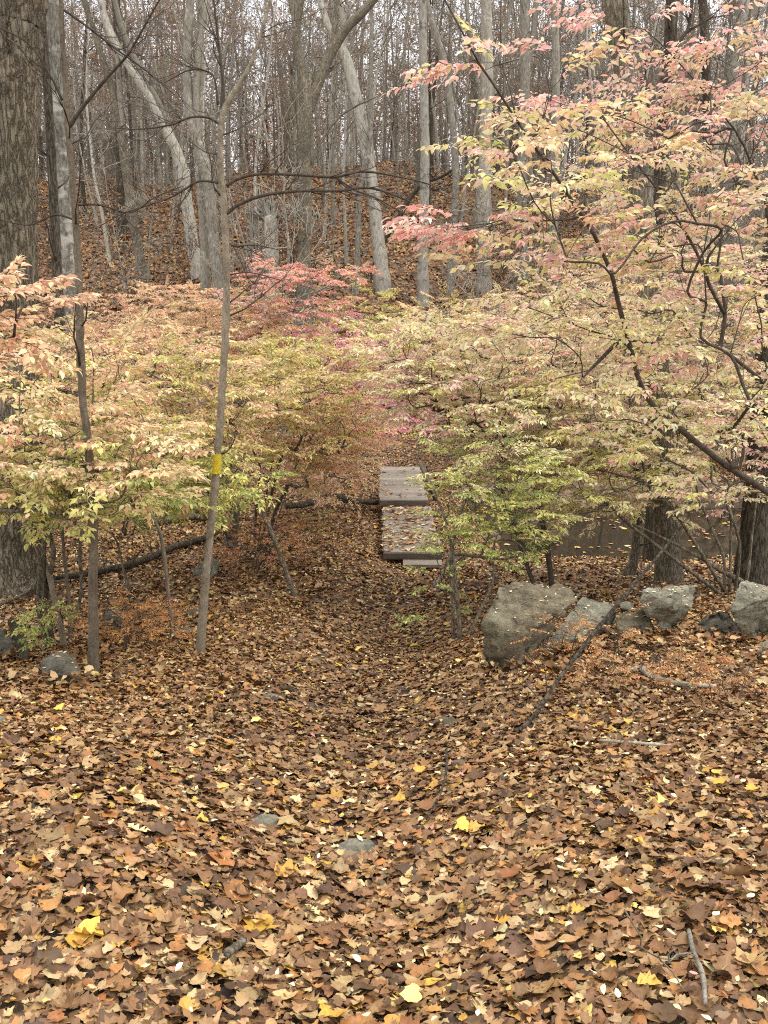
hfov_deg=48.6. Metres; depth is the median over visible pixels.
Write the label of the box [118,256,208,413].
understory tree
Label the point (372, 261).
undergrowth
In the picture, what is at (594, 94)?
tree
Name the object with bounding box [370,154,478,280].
tree
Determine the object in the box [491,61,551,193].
understory tree
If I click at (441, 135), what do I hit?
tree
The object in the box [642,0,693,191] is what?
tree
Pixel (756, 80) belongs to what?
tree
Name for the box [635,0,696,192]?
tree
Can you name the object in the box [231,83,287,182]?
understory tree
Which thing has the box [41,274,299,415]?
shrub
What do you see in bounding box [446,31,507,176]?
understory tree
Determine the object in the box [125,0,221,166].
tree
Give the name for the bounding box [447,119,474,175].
understory tree
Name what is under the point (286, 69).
tree
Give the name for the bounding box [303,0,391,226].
tree
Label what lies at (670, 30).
tree
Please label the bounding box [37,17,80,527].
tree
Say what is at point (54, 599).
leaning sapling
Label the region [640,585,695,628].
boulder
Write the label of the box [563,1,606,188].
tree
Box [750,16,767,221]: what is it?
tree
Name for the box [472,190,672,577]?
sapling
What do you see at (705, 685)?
fallen stick
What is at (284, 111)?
tree
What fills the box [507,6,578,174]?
tree
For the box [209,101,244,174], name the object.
understory tree
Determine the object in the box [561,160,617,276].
understory tree
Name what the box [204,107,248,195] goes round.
understory tree
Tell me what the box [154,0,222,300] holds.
tree
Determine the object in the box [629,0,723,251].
tree
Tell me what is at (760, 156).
understory tree
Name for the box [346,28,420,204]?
understory tree
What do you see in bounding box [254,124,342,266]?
understory tree
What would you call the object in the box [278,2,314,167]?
tree
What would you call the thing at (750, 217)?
understory tree
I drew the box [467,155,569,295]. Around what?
understory tree
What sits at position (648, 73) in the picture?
tree
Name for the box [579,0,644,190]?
tree
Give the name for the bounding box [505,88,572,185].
understory tree
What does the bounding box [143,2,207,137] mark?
tree
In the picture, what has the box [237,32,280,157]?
tree
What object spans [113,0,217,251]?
tree
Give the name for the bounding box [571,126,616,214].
understory tree
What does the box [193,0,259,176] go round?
tree
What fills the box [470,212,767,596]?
shrub
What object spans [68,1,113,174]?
tree
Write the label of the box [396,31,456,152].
tree
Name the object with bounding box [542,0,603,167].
tree
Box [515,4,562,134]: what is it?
tree
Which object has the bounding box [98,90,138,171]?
understory tree
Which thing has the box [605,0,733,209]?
tree
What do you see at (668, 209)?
understory tree
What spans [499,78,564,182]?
understory tree
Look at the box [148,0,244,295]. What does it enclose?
tree
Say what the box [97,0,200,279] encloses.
tree
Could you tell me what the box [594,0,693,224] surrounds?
tree
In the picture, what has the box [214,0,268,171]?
tree
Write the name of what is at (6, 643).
boulder
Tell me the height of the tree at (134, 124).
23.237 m
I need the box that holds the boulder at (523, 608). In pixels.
[481,581,580,672]
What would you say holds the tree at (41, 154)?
on the ground
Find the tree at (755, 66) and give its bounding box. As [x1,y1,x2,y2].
[699,8,766,99]
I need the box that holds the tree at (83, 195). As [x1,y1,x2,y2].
[64,0,164,213]
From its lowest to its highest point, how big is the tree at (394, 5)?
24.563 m
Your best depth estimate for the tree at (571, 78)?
58.08 m
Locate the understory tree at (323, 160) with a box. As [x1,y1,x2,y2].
[276,9,355,230]
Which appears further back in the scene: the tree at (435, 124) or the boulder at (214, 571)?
the tree at (435, 124)
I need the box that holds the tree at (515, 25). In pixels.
[492,0,533,200]
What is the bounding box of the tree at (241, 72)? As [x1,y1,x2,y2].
[210,0,280,173]
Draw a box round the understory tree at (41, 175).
[38,161,46,203]
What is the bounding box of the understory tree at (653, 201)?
[590,106,686,295]
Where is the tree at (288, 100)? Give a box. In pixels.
[282,17,328,139]
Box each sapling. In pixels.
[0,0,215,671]
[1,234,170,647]
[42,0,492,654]
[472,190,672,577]
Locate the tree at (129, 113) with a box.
[64,0,183,224]
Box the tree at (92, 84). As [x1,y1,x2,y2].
[69,0,136,175]
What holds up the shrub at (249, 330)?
on the ground
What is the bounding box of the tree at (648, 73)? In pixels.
[635,0,663,180]
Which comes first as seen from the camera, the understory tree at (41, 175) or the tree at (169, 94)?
the understory tree at (41, 175)
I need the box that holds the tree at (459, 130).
[417,0,480,175]
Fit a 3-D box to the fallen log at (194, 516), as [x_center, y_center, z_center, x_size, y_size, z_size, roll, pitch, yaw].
[-3.546,0.075,15.953,1.143,0.425,0.999,8,14,36]
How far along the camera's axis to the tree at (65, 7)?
66.84 m
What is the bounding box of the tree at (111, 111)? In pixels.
[97,0,126,177]
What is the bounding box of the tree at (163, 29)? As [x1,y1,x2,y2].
[134,0,241,107]
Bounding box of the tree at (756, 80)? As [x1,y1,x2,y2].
[747,30,767,129]
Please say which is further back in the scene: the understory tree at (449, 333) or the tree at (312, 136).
the tree at (312, 136)
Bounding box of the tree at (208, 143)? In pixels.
[192,0,245,158]
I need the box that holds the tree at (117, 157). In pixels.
[103,1,142,234]
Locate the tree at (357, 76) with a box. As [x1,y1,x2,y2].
[309,1,374,165]
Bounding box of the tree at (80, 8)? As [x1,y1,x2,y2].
[63,0,112,188]
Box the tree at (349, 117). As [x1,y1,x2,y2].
[314,0,378,183]
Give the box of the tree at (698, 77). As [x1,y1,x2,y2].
[674,2,726,203]
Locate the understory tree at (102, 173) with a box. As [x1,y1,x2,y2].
[68,55,142,231]
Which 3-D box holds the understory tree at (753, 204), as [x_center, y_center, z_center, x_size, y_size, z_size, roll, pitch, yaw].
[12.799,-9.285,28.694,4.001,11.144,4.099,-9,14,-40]
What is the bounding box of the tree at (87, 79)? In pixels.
[39,0,133,263]
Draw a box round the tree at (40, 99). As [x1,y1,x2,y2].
[36,5,80,211]
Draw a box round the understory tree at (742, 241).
[714,236,754,412]
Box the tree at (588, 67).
[538,0,653,264]
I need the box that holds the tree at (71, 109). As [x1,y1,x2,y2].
[42,36,110,169]
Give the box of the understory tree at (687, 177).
[667,105,703,214]
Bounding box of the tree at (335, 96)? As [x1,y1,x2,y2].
[288,3,375,164]
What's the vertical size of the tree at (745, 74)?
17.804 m
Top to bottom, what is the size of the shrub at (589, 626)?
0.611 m
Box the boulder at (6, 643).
[0,628,14,659]
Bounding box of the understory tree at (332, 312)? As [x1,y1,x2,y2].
[309,290,372,390]
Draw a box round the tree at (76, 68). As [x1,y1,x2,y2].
[64,2,102,160]
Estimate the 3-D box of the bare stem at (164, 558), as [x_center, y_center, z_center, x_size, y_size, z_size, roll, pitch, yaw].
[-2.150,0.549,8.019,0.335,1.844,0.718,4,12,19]
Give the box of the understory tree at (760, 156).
[754,140,766,175]
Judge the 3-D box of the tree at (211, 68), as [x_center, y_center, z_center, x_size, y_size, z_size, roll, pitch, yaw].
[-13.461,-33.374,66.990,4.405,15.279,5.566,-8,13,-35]
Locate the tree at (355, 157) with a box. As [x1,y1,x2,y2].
[314,3,368,164]
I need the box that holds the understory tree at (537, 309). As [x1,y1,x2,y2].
[480,248,605,441]
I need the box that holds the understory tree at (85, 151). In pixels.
[71,99,101,192]
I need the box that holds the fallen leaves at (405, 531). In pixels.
[381,467,438,550]
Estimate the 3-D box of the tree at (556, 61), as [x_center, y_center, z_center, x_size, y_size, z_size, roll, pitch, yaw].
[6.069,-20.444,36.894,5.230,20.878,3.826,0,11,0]
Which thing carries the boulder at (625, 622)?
on the ground
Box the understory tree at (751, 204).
[744,155,764,238]
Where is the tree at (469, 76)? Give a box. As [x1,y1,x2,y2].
[455,0,498,158]
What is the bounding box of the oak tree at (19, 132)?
[0,0,56,599]
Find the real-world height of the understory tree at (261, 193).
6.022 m
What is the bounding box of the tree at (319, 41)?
[273,0,332,181]
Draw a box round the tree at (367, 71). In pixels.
[333,8,395,161]
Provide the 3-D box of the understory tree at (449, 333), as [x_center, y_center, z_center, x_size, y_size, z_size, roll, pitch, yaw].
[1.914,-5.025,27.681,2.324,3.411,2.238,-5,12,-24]
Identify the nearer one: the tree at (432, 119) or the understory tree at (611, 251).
the understory tree at (611, 251)
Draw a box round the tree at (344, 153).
[306,0,413,265]
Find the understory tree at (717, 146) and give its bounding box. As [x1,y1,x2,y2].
[621,8,767,412]
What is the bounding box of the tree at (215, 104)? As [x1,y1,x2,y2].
[147,5,257,225]
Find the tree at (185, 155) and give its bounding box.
[148,0,230,209]
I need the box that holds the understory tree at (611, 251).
[586,186,643,353]
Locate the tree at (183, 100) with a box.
[159,1,195,149]
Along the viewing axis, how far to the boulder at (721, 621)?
7.22 m
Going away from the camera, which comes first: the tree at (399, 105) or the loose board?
the loose board
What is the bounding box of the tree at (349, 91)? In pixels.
[307,0,393,165]
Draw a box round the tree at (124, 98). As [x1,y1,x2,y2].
[91,46,153,151]
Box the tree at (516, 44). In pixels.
[494,3,561,133]
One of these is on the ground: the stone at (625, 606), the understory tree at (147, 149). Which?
the understory tree at (147, 149)
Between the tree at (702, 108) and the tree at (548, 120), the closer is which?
the tree at (548, 120)
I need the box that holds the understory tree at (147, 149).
[78,83,159,229]
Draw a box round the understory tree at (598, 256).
[535,145,694,444]
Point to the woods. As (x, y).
(358, 144)
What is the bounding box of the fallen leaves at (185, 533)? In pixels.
[0,428,747,610]
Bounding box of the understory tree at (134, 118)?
[113,89,169,187]
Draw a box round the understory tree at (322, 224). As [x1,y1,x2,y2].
[235,65,361,436]
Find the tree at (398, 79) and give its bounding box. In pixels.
[373,0,432,160]
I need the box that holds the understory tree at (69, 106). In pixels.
[40,17,84,142]
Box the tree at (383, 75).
[340,0,412,160]
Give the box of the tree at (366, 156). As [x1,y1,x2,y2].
[342,6,405,294]
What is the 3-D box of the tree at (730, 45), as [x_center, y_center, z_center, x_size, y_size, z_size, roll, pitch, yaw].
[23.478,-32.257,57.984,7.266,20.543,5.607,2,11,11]
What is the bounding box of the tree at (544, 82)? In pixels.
[518,3,582,205]
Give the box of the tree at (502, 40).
[427,0,589,236]
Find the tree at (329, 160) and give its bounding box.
[250,0,375,237]
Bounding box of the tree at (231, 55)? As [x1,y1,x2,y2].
[209,0,259,125]
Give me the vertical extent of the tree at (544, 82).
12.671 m
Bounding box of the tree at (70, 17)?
[63,0,85,44]
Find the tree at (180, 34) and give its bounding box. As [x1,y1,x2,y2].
[156,0,229,95]
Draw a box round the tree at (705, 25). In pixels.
[696,0,717,248]
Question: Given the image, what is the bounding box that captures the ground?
[0,163,767,1023]
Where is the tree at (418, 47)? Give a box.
[367,0,464,95]
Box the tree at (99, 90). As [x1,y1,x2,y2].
[76,2,125,176]
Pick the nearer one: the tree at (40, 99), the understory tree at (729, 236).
the understory tree at (729, 236)
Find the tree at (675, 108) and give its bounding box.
[649,19,696,193]
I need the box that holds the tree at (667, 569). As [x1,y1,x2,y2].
[601,0,684,584]
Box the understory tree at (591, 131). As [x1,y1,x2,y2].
[571,57,650,201]
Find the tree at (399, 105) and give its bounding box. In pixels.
[382,43,418,160]
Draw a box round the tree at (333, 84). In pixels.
[305,2,359,152]
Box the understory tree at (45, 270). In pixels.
[37,212,51,305]
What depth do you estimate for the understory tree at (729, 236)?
25.00 m
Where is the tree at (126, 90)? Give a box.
[93,9,149,157]
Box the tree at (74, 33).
[39,0,136,121]
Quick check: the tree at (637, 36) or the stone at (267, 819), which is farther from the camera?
the tree at (637, 36)
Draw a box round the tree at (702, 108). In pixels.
[689,13,722,188]
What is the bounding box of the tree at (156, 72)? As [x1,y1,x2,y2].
[106,0,230,205]
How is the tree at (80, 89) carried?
on the ground
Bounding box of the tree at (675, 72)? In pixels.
[643,17,696,128]
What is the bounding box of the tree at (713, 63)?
[679,0,755,140]
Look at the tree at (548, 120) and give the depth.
46.76 m
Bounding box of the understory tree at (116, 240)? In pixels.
[75,130,165,306]
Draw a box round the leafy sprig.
[5,599,78,650]
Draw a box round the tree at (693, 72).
[660,0,725,192]
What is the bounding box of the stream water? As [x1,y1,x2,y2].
[468,499,742,559]
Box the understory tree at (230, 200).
[214,127,277,272]
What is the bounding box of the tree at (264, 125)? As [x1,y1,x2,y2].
[219,0,287,168]
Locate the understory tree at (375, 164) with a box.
[348,132,389,193]
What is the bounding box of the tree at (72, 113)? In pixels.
[44,74,91,173]
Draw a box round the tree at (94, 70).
[64,15,133,107]
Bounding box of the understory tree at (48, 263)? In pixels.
[37,193,51,273]
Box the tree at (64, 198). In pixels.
[38,0,102,452]
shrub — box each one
[0,254,100,379]
[0,308,218,646]
[17,587,198,649]
[33,304,289,535]
[38,327,106,445]
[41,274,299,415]
[59,435,298,538]
[183,322,406,547]
[189,248,383,386]
[190,499,336,575]
[240,279,423,412]
[273,448,391,509]
[282,308,432,449]
[331,268,627,585]
[392,413,599,642]
[399,278,749,470]
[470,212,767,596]
[474,216,760,468]
[510,611,595,673]
[549,602,650,660]
[569,628,720,685]
[645,644,767,704]
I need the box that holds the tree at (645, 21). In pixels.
[598,1,664,58]
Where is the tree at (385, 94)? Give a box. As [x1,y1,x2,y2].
[362,14,412,157]
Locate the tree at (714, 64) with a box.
[686,11,757,154]
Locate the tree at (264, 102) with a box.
[204,0,308,235]
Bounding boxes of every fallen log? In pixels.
[54,521,221,579]
[156,512,226,524]
[285,489,378,508]
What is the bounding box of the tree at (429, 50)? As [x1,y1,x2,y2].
[375,0,499,222]
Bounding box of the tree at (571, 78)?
[539,0,602,166]
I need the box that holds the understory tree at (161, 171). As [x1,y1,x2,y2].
[122,4,183,192]
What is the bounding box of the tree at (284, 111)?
[256,0,292,165]
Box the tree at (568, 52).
[515,2,608,114]
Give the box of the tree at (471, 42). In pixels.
[431,0,536,229]
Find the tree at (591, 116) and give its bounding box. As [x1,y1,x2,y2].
[573,38,607,191]
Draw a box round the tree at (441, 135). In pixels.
[416,0,458,151]
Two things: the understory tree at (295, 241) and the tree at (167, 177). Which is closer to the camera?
the understory tree at (295, 241)
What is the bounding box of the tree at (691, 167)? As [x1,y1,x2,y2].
[680,32,719,189]
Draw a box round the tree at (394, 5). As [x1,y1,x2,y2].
[345,0,417,140]
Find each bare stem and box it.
[41,510,78,644]
[102,525,148,600]
[122,483,174,636]
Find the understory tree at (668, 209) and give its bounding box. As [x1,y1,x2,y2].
[653,151,694,240]
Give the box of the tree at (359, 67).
[326,0,415,164]
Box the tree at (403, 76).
[393,0,415,161]
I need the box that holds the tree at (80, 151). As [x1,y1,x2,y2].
[39,0,106,227]
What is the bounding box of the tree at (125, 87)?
[93,8,155,153]
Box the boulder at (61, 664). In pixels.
[40,651,80,685]
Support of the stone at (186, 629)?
on the ground
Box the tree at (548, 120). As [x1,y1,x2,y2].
[515,0,600,223]
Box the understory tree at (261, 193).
[237,139,294,259]
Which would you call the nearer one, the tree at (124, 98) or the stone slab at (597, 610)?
the stone slab at (597, 610)
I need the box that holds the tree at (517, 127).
[461,0,571,215]
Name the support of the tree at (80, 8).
on the ground
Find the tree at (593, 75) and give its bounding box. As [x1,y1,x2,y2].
[540,0,658,255]
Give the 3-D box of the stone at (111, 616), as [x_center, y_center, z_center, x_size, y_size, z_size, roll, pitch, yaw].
[-2.803,1.088,8.880,0.223,0.220,0.405,-2,11,-9]
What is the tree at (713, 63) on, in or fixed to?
on the ground
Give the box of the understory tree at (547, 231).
[491,169,591,291]
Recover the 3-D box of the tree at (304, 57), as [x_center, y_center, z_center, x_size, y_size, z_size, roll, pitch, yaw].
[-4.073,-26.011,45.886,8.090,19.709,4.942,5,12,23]
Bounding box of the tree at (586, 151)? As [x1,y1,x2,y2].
[511,0,617,216]
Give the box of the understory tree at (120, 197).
[80,121,157,250]
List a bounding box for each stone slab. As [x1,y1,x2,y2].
[7,618,28,658]
[545,597,616,654]
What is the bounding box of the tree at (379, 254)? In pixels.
[304,0,391,296]
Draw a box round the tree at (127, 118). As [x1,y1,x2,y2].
[89,0,158,186]
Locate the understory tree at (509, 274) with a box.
[420,163,532,371]
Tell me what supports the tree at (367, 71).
on the ground
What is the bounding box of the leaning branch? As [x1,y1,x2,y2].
[486,501,697,750]
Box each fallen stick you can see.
[0,577,64,605]
[223,936,246,957]
[279,686,299,693]
[419,462,437,498]
[425,748,447,819]
[600,739,670,746]
[612,665,716,687]
[624,909,707,1005]
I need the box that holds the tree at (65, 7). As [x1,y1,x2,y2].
[64,0,89,154]
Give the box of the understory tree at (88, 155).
[72,104,138,203]
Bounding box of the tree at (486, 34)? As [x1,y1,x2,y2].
[451,0,493,293]
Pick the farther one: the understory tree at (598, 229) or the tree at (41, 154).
the tree at (41, 154)
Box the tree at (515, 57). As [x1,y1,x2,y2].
[492,0,546,180]
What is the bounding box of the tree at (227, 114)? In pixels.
[174,0,278,173]
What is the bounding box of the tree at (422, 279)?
[387,0,467,306]
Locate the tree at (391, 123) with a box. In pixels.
[368,46,417,160]
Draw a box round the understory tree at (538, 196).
[491,125,569,265]
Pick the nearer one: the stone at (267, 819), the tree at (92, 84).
the stone at (267, 819)
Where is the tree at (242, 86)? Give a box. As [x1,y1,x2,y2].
[218,0,276,171]
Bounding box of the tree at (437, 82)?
[412,2,455,164]
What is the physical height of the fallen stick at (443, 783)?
0.195 m
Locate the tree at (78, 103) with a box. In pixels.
[66,31,91,161]
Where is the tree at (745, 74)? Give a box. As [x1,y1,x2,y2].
[701,0,767,284]
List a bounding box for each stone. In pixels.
[103,608,124,628]
[181,627,195,632]
[186,606,199,615]
[255,814,282,828]
[264,693,278,699]
[336,838,374,851]
[432,716,458,724]
[620,601,633,611]
[648,639,676,649]
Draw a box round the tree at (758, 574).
[728,184,767,587]
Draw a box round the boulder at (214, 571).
[188,559,220,582]
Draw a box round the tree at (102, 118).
[80,41,125,176]
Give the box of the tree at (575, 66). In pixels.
[534,1,599,122]
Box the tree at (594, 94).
[582,29,609,192]
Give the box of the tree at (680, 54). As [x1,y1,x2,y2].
[641,0,716,200]
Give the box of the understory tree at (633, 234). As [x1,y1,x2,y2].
[592,120,702,433]
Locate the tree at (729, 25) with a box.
[712,0,767,161]
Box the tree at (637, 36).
[590,0,689,178]
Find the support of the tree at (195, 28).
on the ground
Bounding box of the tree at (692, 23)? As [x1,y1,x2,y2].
[655,0,727,219]
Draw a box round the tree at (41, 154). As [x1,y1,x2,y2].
[39,46,72,180]
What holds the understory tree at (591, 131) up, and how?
on the ground
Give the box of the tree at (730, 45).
[713,0,767,169]
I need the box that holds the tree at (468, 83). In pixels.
[454,0,500,131]
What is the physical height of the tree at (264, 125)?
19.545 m
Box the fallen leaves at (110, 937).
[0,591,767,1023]
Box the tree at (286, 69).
[259,0,328,123]
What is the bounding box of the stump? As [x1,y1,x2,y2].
[223,501,240,548]
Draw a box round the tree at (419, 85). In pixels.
[401,8,455,122]
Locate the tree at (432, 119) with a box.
[391,0,480,172]
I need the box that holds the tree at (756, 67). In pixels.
[729,8,767,127]
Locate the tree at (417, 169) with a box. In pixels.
[376,0,458,193]
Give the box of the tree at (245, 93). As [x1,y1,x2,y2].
[225,18,266,169]
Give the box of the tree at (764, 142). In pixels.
[743,33,767,267]
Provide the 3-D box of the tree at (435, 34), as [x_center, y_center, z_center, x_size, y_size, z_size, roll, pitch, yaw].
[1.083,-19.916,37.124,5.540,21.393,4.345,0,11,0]
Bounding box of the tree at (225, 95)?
[204,16,248,173]
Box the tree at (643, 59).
[629,0,675,168]
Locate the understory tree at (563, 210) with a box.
[507,111,591,245]
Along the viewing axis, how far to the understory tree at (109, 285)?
28.46 m
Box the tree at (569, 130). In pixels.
[531,0,661,199]
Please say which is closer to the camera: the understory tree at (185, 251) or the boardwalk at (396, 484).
the boardwalk at (396, 484)
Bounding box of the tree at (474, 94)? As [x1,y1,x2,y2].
[461,1,479,172]
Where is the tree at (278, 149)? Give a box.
[244,0,291,171]
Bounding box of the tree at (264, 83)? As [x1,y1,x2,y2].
[226,0,296,168]
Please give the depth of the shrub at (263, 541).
12.16 m
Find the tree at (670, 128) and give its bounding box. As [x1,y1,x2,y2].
[649,72,701,187]
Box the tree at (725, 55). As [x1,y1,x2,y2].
[684,0,764,154]
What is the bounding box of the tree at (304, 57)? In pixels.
[253,0,381,217]
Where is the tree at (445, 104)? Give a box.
[413,7,465,170]
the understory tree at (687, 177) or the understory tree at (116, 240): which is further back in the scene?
the understory tree at (687, 177)
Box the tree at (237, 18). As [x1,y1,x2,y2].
[181,4,254,157]
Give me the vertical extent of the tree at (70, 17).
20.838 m
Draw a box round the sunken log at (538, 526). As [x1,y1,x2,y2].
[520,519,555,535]
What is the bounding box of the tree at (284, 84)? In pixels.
[257,1,316,159]
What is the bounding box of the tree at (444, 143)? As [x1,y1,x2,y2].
[431,1,481,168]
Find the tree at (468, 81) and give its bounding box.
[410,0,504,175]
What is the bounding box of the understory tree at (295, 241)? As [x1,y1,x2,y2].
[237,126,339,302]
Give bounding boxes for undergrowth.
[37,135,767,456]
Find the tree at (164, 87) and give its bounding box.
[141,1,192,183]
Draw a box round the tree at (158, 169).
[99,1,179,183]
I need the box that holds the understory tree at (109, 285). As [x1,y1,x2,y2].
[88,213,166,364]
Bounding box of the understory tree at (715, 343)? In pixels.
[684,284,755,390]
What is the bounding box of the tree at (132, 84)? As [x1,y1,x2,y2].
[96,0,162,181]
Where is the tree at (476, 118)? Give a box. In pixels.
[427,0,517,240]
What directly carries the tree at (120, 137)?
on the ground
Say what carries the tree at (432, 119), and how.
on the ground
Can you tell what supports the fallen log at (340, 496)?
on the ground
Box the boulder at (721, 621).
[694,611,743,642]
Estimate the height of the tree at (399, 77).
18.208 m
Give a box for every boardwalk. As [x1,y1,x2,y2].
[379,467,427,506]
[382,507,440,559]
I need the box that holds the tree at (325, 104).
[312,35,344,148]
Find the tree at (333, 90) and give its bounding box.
[305,9,362,164]
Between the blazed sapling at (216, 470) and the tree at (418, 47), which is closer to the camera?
the blazed sapling at (216, 470)
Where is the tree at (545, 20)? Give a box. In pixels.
[475,0,576,206]
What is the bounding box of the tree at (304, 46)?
[260,1,337,94]
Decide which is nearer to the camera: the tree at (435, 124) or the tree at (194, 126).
the tree at (194, 126)
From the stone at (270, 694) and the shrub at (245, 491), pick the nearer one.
the stone at (270, 694)
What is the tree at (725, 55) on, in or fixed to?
on the ground
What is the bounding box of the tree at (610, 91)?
[583,41,642,190]
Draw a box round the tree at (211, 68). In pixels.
[205,0,238,171]
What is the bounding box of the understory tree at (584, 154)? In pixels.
[564,120,603,192]
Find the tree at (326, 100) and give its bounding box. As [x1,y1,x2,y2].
[309,0,366,164]
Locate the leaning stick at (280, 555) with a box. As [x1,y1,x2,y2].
[254,492,295,597]
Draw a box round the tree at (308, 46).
[281,1,334,106]
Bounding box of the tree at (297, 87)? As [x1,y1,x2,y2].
[278,30,326,164]
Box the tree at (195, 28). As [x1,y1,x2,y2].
[149,0,258,100]
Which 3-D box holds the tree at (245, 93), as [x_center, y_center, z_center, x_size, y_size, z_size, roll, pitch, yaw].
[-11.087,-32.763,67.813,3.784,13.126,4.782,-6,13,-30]
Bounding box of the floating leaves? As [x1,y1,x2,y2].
[478,500,740,552]
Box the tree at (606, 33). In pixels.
[558,0,662,215]
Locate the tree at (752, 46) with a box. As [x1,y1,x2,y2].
[684,1,767,110]
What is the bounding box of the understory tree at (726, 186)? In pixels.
[704,134,748,263]
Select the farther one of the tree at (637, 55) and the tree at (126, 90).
the tree at (126, 90)
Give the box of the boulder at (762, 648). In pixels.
[759,640,767,657]
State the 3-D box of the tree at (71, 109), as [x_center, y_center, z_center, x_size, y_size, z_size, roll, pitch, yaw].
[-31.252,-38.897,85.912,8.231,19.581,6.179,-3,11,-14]
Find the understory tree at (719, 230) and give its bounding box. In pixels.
[693,181,747,253]
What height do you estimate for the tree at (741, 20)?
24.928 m
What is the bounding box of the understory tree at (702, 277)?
[664,186,757,393]
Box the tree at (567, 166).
[547,22,597,186]
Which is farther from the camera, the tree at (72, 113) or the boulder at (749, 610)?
the tree at (72, 113)
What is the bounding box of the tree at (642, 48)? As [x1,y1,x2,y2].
[599,0,699,152]
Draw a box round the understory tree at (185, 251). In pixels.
[155,190,218,287]
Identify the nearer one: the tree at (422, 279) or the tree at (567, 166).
the tree at (422, 279)
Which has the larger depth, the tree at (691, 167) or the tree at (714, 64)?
the tree at (691, 167)
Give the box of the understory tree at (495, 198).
[463,124,506,227]
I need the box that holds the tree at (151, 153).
[126,1,173,179]
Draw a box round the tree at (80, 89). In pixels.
[66,35,112,171]
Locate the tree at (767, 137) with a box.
[752,63,767,166]
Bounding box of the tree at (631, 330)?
[379,0,767,518]
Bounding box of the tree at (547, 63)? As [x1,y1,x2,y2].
[515,0,589,186]
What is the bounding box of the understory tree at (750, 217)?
[681,119,766,386]
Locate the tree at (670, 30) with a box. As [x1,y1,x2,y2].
[605,0,744,560]
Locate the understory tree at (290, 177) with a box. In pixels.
[271,147,314,226]
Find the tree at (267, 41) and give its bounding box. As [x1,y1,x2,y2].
[240,0,364,189]
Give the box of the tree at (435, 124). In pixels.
[394,0,456,182]
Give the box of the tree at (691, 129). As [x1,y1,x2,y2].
[681,94,701,190]
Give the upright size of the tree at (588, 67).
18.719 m
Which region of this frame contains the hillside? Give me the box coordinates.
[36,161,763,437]
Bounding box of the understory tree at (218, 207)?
[173,130,255,262]
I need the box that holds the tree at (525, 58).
[514,0,557,281]
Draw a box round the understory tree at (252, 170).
[236,135,276,193]
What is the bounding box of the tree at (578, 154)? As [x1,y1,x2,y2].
[531,1,609,216]
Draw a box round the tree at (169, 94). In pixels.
[132,1,196,184]
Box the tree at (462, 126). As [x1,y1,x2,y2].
[435,81,472,170]
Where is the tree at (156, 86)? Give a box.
[139,2,183,183]
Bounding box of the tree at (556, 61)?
[531,0,572,281]
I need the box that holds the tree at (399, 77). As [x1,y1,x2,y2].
[367,0,416,160]
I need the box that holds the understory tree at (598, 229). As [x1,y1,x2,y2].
[553,99,680,320]
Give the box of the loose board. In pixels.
[403,560,442,567]
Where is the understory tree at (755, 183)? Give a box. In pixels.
[719,114,767,243]
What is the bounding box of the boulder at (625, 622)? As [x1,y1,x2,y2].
[615,609,653,634]
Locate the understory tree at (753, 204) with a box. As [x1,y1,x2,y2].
[698,78,767,388]
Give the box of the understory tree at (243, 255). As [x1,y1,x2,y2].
[191,124,316,327]
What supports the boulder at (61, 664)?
on the ground
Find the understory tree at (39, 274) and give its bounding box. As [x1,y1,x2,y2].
[38,247,53,329]
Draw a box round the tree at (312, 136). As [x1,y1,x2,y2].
[247,0,331,165]
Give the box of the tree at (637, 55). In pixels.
[583,0,664,208]
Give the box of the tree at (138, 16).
[68,0,226,217]
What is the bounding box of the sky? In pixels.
[38,0,767,192]
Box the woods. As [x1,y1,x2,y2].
[38,0,767,192]
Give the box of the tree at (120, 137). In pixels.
[65,0,155,280]
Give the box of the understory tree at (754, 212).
[702,144,767,282]
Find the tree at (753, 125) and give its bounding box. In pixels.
[745,6,767,173]
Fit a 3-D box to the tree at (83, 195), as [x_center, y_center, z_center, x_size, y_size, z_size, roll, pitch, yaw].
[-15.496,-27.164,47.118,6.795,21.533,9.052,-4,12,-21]
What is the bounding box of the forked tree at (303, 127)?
[273,0,379,333]
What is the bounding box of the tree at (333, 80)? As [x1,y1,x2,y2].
[306,3,368,165]
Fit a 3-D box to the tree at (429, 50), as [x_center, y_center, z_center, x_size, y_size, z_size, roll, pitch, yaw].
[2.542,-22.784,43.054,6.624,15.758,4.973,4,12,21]
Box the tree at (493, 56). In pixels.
[457,6,519,127]
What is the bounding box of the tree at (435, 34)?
[417,0,471,295]
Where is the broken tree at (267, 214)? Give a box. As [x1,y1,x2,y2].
[228,181,321,323]
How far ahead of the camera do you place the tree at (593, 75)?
39.91 m
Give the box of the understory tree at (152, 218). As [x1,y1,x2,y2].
[120,114,185,290]
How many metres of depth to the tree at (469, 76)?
84.00 m
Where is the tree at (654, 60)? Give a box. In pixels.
[631,0,699,214]
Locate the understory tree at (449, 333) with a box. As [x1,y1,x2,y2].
[415,305,471,389]
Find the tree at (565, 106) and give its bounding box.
[559,15,581,179]
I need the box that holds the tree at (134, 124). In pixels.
[79,1,151,179]
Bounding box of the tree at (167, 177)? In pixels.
[122,0,195,182]
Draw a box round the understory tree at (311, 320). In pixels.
[293,296,341,384]
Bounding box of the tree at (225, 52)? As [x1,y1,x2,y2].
[183,0,262,178]
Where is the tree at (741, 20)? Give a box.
[720,0,767,242]
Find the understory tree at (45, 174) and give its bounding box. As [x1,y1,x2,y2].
[38,102,47,179]
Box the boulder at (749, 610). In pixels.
[730,581,767,636]
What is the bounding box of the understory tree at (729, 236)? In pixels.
[644,0,766,408]
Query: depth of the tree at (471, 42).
44.08 m

